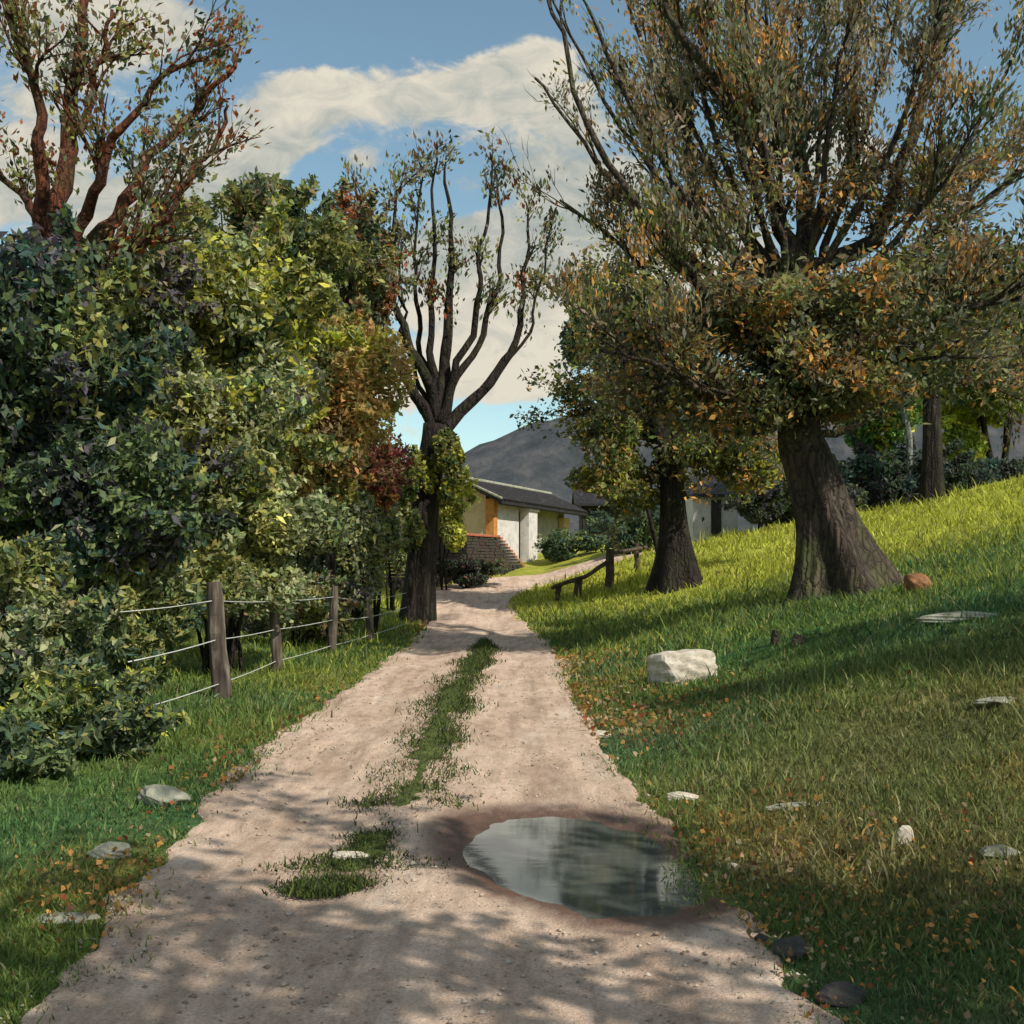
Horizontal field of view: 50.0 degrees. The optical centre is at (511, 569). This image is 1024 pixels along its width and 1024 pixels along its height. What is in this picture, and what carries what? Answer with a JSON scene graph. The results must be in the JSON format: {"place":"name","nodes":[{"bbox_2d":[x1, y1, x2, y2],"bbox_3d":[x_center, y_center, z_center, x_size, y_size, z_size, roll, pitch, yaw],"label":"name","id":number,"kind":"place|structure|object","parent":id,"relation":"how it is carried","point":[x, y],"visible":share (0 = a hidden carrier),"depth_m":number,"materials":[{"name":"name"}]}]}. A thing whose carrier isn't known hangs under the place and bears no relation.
{"place":"outdoors","nodes":[
{"label":"outdoors","id":0,"kind":"place"},
{"bbox_2d":[0,539,843,1023],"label":"road","id":1,"kind":"structure","parent":0,"point":[415,945],"depth_m":5.13,"materials":[{"name":"beige gravel"}]},
{"bbox_2d":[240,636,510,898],"bbox_3d":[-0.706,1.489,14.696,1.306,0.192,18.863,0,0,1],"label":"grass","id":2,"kind":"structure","parent":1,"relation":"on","point":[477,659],"depth_m":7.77,"materials":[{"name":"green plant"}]},
{"bbox_2d":[305,663,469,898],"bbox_3d":[-0.735,1.569,14.675,0.472,0.071,18.653,0,0,0],"label":"grass strip","id":3,"kind":"object","parent":1,"relation":"on","point":[418,769],"depth_m":9.00,"materials":[{"name":"green plant"}]},
{"bbox_2d":[332,851,368,860],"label":"stone","id":4,"kind":"object","parent":3,"relation":"on","point":[350,853],"visible":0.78,"depth_m":6.00,"materials":[{"name":"stone"}]},
{"bbox_2d":[463,817,702,918],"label":"puddle","id":5,"kind":"object","parent":1,"relation":"on","point":[591,869],"visible":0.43,"depth_m":6.03,"materials":[{"name":"liquid"}]},
{"bbox_2d":[754,933,770,941],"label":"stone","id":6,"kind":"object","parent":1,"relation":"on","point":[762,938],"visible":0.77,"depth_m":4.68,"materials":[{"name":"grey stone"}]},
{"bbox_2d":[0,472,1023,1023],"bbox_3d":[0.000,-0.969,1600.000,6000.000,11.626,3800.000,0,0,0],"label":"ground","id":7,"kind":"structure","parent":0,"point":[540,564],"depth_m":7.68,"materials":[{"name":"green plant"}]},
{"bbox_2d":[0,708,91,781],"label":"shrub","id":8,"kind":"object","parent":7,"relation":"on","point":[25,752],"visible":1,"depth_m":8.06,"materials":[{"name":"green plant"}]},
{"bbox_2d":[0,524,134,710],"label":"shrub","id":9,"kind":"object","parent":7,"relation":"on","point":[42,620],"visible":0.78,"depth_m":10.37,"materials":[{"name":"green plant"}]},
{"bbox_2d":[34,912,100,923],"bbox_3d":[-2.034,1.597,5.025,0.306,0.048,0.138,-2,-1,0],"label":"stone","id":10,"kind":"object","parent":7,"relation":"on","point":[77,915],"visible":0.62,"depth_m":4.99,"materials":[{"name":"grey stone"}]},
{"bbox_2d":[0,660,190,759],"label":"shrub","id":11,"kind":"object","parent":7,"relation":"on","point":[103,712],"visible":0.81,"depth_m":8.97,"materials":[{"name":"green plant"}]},
{"bbox_2d":[0,202,208,576],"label":"tree","id":12,"kind":"object","parent":7,"relation":"on","point":[65,347],"visible":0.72,"depth_m":13.36,"materials":[{"name":"green plant"}]},
{"bbox_2d":[87,841,131,859],"bbox_3d":[-2.247,1.571,6.138,0.241,0.108,0.177,1,-3,0],"label":"stone","id":13,"kind":"object","parent":7,"relation":"on","point":[103,849],"visible":0.85,"depth_m":6.08,"materials":[{"name":"grey stone"}]},
{"bbox_2d":[0,412,243,662],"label":"shrub","id":14,"kind":"object","parent":7,"relation":"on","point":[102,504],"visible":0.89,"depth_m":13.34,"materials":[{"name":"green plant"}]},
{"bbox_2d":[0,0,274,584],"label":"tree","id":15,"kind":"object","parent":7,"relation":"on","point":[100,149],"visible":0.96,"depth_m":16.53,"materials":[{"name":"brown plant"}]},
{"bbox_2d":[73,552,206,693],"bbox_3d":[-5.028,0.604,14.142,2.224,2.250,1.839,0,0,0],"label":"shrub","id":16,"kind":"object","parent":7,"relation":"on","point":[146,633],"visible":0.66,"depth_m":13.95,"materials":[{"name":"green plant"}]},
{"bbox_2d":[77,230,223,383],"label":"tree","id":17,"kind":"object","parent":7,"relation":"on","point":[155,299],"visible":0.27,"depth_m":17.64,"materials":[{"name":"green plant"}]},
{"bbox_2d":[137,784,191,806],"bbox_3d":[-2.375,1.555,7.493,0.377,0.174,0.256,5,-1,0],"label":"stone","id":18,"kind":"object","parent":7,"relation":"on","point":[156,793],"visible":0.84,"depth_m":7.42,"materials":[{"name":"grey stone"}]},
{"bbox_2d":[134,346,352,676],"bbox_3d":[-4.773,-0.799,17.487,4.528,5.226,3.739,0,0,0],"label":"tree","id":19,"kind":"object","parent":7,"relation":"on","point":[245,424],"visible":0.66,"depth_m":16.82,"materials":[{"name":"green plant"}]},
{"bbox_2d":[124,180,370,653],"bbox_3d":[-5.162,-2.704,20.067,5.179,8.730,4.072,0,0,0],"label":"tree","id":20,"kind":"object","parent":7,"relation":"on","point":[254,328],"visible":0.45,"depth_m":19.32,"materials":[{"name":"green plant"}]},
{"bbox_2d":[167,453,354,675],"bbox_3d":[-4.335,-0.050,17.382,3.746,3.763,2.739,0,0,-25],"label":"shrub","id":21,"kind":"object","parent":7,"relation":"on","point":[247,564],"visible":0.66,"depth_m":17.18,"materials":[{"name":"green plant"}]},
{"bbox_2d":[120,582,406,703],"bbox_3d":[-3.463,1.023,19.063,0.796,1.761,17.321,0,0,4],"label":"wire fence","id":22,"kind":"object","parent":7,"relation":"on","point":[221,679],"visible":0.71,"depth_m":13.54,"materials":[{"name":"brown wood"}]},
{"bbox_2d":[174,165,381,299],"bbox_3d":[-5.747,-4.122,27.099,5.069,11.345,4.193,0,0,0],"label":"tree","id":23,"kind":"object","parent":7,"relation":"on","point":[324,241],"visible":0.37,"depth_m":26.46,"materials":[{"name":"green plant"}]},
{"bbox_2d":[234,568,375,646],"bbox_3d":[-4.395,0.799,22.395,3.152,1.745,2.844,0,0,0],"label":"shrub","id":24,"kind":"object","parent":7,"relation":"on","point":[303,611],"visible":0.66,"depth_m":22.33,"materials":[{"name":"green plant"}]},
{"bbox_2d":[283,452,376,635],"bbox_3d":[-4.882,-0.716,24.987,3.588,4.662,2.815,0,0,0],"label":"shrub","id":25,"kind":"object","parent":7,"relation":"on","point":[366,495],"visible":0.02,"depth_m":25.18,"materials":[{"name":"green plant"}]},
{"bbox_2d":[281,491,412,634],"bbox_3d":[-3.955,-0.111,25.424,2.922,3.505,2.827,0,0,-31],"label":"shrub","id":26,"kind":"object","parent":7,"relation":"on","point":[369,552],"visible":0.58,"depth_m":24.84,"materials":[{"name":"green plant"}]},
{"bbox_2d":[277,293,419,631],"bbox_3d":[-4.133,-2.285,24.003,3.673,7.770,3.157,0,0,22],"label":"tree","id":27,"kind":"object","parent":7,"relation":"on","point":[356,379],"visible":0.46,"depth_m":23.66,"materials":[{"name":"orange plant"}]},
{"bbox_2d":[309,175,420,621],"bbox_3d":[-4.298,-4.631,30.098,3.058,12.302,2.621,0,0,37],"label":"tree","id":28,"kind":"object","parent":7,"relation":"on","point":[376,281],"visible":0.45,"depth_m":29.79,"materials":[{"name":"green plant"}]},
{"bbox_2d":[358,424,417,633],"bbox_3d":[-3.293,-1.009,26.451,2.155,5.365,1.651,0,0,0],"label":"shrub","id":29,"kind":"object","parent":7,"relation":"on","point":[389,476],"visible":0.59,"depth_m":26.16,"materials":[{"name":"red plant"}]},
{"bbox_2d":[385,441,411,610],"bbox_3d":[-3.635,-1.308,33.422,1.915,5.302,1.972,0,0,-42],"label":"shrub","id":30,"kind":"object","parent":7,"relation":"on","point":[402,510],"visible":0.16,"depth_m":33.33,"materials":[{"name":"green plant"}]},
{"bbox_2d":[385,533,524,593],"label":"retaining wall","id":31,"kind":"structure","parent":7,"relation":"on","point":[488,547],"depth_m":44.42,"materials":[{"name":"brick"}]},
{"bbox_2d":[338,127,573,623],"bbox_3d":[-1.542,-5.557,31.298,6.715,14.537,3.424,0,0,0],"label":"tree","id":32,"kind":"object","parent":7,"relation":"on","point":[433,403],"visible":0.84,"depth_m":31.15,"materials":[{"name":"brown plant"}]},
{"bbox_2d":[400,427,466,553],"bbox_3d":[-2.193,-2.213,30.661,1.906,3.559,1.193,0,0,-7],"label":"ivy","id":33,"kind":"object","parent":32,"relation":"attached to","point":[446,447],"visible":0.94,"depth_m":30.42,"materials":[{"name":"green plant"}]},
{"bbox_2d":[438,464,481,589],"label":"tree","id":34,"kind":"object","parent":7,"relation":"on","point":[452,532],"visible":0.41,"depth_m":39.75,"materials":[{"name":"green plant"}]},
{"bbox_2d":[436,554,510,587],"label":"shrub","id":35,"kind":"object","parent":7,"relation":"on","point":[469,572],"visible":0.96,"depth_m":40.28,"materials":[{"name":"green plant"}]},
{"bbox_2d":[0,611,1023,1023],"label":"fallen leaves","id":36,"kind":"object","parent":7,"relation":"on","point":[584,707],"visible":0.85,"depth_m":5.91,"materials":[{"name":"orange plant"}]},
{"bbox_2d":[462,477,587,561],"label":"house","id":37,"kind":"structure","parent":7,"relation":"on","point":[518,519],"depth_m":51.09,"materials":[{"name":"white paint"}]},
{"bbox_2d":[532,527,611,561],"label":"shrub","id":38,"kind":"object","parent":7,"relation":"on","point":[558,545],"visible":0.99,"depth_m":49.50,"materials":[{"name":"green plant"}]},
{"bbox_2d":[572,489,625,549],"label":"shed","id":39,"kind":"structure","parent":7,"relation":"on","point":[586,501],"depth_m":60.00,"materials":[{"name":"tile"}]},
{"bbox_2d":[590,513,601,531],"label":"window","id":40,"kind":"structure","parent":39,"relation":"in","point":[594,515],"depth_m":59.92,"materials":[{"name":"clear glass"}]},
{"bbox_2d":[551,543,647,600],"bbox_3d":[3.391,0.193,36.860,4.034,2.290,1.881,0,0,-35],"label":"rail fence","id":41,"kind":"object","parent":7,"relation":"on","point":[608,563],"visible":0.66,"depth_m":35.68,"materials":[{"name":"brown wood"}]},
{"bbox_2d":[592,730,610,738],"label":"stone","id":42,"kind":"object","parent":7,"relation":"on","point":[600,732],"visible":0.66,"depth_m":10.45,"materials":[{"name":"stone"}]},
{"bbox_2d":[558,271,657,551],"bbox_3d":[3.431,-5.000,36.994,3.704,10.102,3.199,0,0,0],"label":"tree","id":43,"kind":"object","parent":7,"relation":"on","point":[648,512],"visible":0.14,"depth_m":36.62,"materials":[{"name":"green plant"}]},
{"bbox_2d":[584,498,659,553],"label":"shrub","id":44,"kind":"object","parent":7,"relation":"on","point":[630,533],"visible":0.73,"depth_m":45.49,"materials":[{"name":"green plant"}]},
{"bbox_2d":[509,200,784,594],"bbox_3d":[4.825,-5.204,32.643,9.842,11.992,5.922,0,0,0],"label":"tree","id":45,"kind":"object","parent":7,"relation":"on","point":[626,480],"visible":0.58,"depth_m":32.43,"materials":[{"name":"green plant"}]},
{"bbox_2d":[646,649,717,685],"bbox_3d":[2.208,1.288,14.158,0.852,0.528,0.597,-5,-2,-14],"label":"stone block","id":46,"kind":"object","parent":7,"relation":"on","point":[662,666],"depth_m":13.93,"materials":[{"name":"stone"}]},
{"bbox_2d":[667,791,698,800],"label":"stone","id":47,"kind":"object","parent":7,"relation":"on","point":[687,795],"visible":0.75,"depth_m":7.62,"materials":[{"name":"stone"}]},
{"bbox_2d":[684,477,740,541],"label":"barn","id":48,"kind":"structure","parent":7,"relation":"on","point":[717,520],"depth_m":50.00,"materials":[{"name":"white paint"}]},
{"bbox_2d":[711,500,720,538],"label":"door","id":49,"kind":"structure","parent":48,"relation":"in","point":[715,509],"depth_m":49.93,"materials":[{"name":"brown wood"}]},
{"bbox_2d":[719,479,790,529],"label":"shrub","id":50,"kind":"object","parent":7,"relation":"on","point":[751,512],"visible":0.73,"depth_m":43.01,"materials":[{"name":"green plant"}]},
{"bbox_2d":[488,0,1023,605],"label":"tree","id":51,"kind":"object","parent":7,"relation":"on","point":[794,322],"visible":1,"depth_m":19.14,"materials":[{"name":"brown plant"}]},
{"bbox_2d":[770,630,779,645],"bbox_3d":[3.624,0.975,15.103,0.151,0.309,0.147,0,0,24],"label":"tree stump","id":52,"kind":"object","parent":7,"relation":"on","point":[775,634],"visible":0.6,"depth_m":15.06,"materials":[{"name":"brown wood"}]},
{"bbox_2d":[771,936,807,960],"bbox_3d":[1.159,1.573,4.544,0.170,0.116,0.121,0,5,0],"label":"stone","id":53,"kind":"object","parent":7,"relation":"on","point":[797,944],"visible":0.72,"depth_m":4.51,"materials":[{"name":"grey stone"}]},
{"bbox_2d":[766,802,827,810],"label":"stone","id":54,"kind":"object","parent":7,"relation":"on","point":[781,804],"visible":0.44,"depth_m":7.06,"materials":[{"name":"grey stone"}]},
{"bbox_2d":[791,633,804,645],"bbox_3d":[3.797,0.966,14.587,0.224,0.246,0.230,0,0,0],"label":"tree stump","id":55,"kind":"object","parent":7,"relation":"on","point":[798,638],"visible":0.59,"depth_m":14.52,"materials":[{"name":"brown plant"}]},
{"bbox_2d":[754,440,871,527],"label":"shrub","id":56,"kind":"object","parent":7,"relation":"on","point":[858,494],"visible":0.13,"depth_m":44.87,"materials":[{"name":"green plant"}]},
{"bbox_2d":[815,981,865,1007],"bbox_3d":[1.212,1.575,4.063,0.197,0.101,0.120,0,0,-26],"label":"stone","id":57,"kind":"object","parent":7,"relation":"on","point":[842,991],"visible":0.88,"depth_m":4.03,"materials":[{"name":"grey stone"}]},
{"bbox_2d":[824,347,924,508],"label":"shrub","id":58,"kind":"object","parent":7,"relation":"on","point":[891,437],"visible":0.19,"depth_m":46.47,"materials":[{"name":"green plant"}]},
{"bbox_2d":[770,436,1023,508],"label":"hedge","id":59,"kind":"object","parent":7,"relation":"on","point":[886,484],"visible":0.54,"depth_m":45.43,"materials":[{"name":"green plant"}]},
{"bbox_2d":[881,320,922,503],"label":"tree","id":60,"kind":"object","parent":7,"relation":"on","point":[908,437],"visible":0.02,"depth_m":45.37,"materials":[{"name":"grey plant"}]},
{"bbox_2d":[896,825,913,845],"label":"stone","id":61,"kind":"object","parent":7,"relation":"on","point":[903,829],"visible":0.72,"depth_m":5.97,"materials":[{"name":"stone"}]},
{"bbox_2d":[903,572,932,592],"bbox_3d":[6.384,0.243,17.257,0.437,0.399,0.387,5,-1,0],"label":"stone","id":62,"kind":"object","parent":7,"relation":"on","point":[915,580],"visible":0.59,"depth_m":17.13,"materials":[{"name":"orange stone"}]},
{"bbox_2d":[851,233,1023,503],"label":"tree","id":63,"kind":"object","parent":7,"relation":"on","point":[932,476],"visible":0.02,"depth_m":43.23,"materials":[{"name":"brown plant"}]},
{"bbox_2d":[916,611,996,623],"bbox_3d":[5.388,0.569,13.078,1.111,0.165,0.520,0,0,17],"label":"stone","id":64,"kind":"object","parent":7,"relation":"on","point":[940,617],"visible":0.61,"depth_m":12.95,"materials":[{"name":"grey stone"}]},
{"bbox_2d":[912,370,1023,463],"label":"shrub","id":65,"kind":"object","parent":7,"relation":"on","point":[956,422],"visible":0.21,"depth_m":49.79,"materials":[{"name":"green plant"}]},
{"bbox_2d":[941,230,1023,468],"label":"tree","id":66,"kind":"object","parent":7,"relation":"on","point":[987,405],"visible":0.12,"depth_m":47.84,"materials":[{"name":"green plant"}]},
{"bbox_2d":[973,696,1015,706],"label":"stone","id":67,"kind":"object","parent":7,"relation":"on","point":[991,702],"visible":0.6,"depth_m":8.90,"materials":[{"name":"grey stone"}]},
{"bbox_2d":[979,844,1020,858],"bbox_3d":[2.505,1.443,5.615,0.227,0.073,0.114,1,4,0],"label":"stone","id":68,"kind":"object","parent":7,"relation":"on","point":[991,850],"visible":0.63,"depth_m":5.59,"materials":[{"name":"grey stone"}]},
{"bbox_2d":[0,0,1023,492],"label":"sky","id":69,"kind":"structure","parent":0,"point":[334,79],"materials":[{"name":"blue"}]},
{"bbox_2d":[443,378,1023,548],"bbox_3d":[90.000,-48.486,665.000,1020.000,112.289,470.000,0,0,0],"label":"hill","id":70,"kind":"structure","parent":0,"point":[530,458],"depth_m":510.89,"materials":[{"name":"grey"}]}
]}

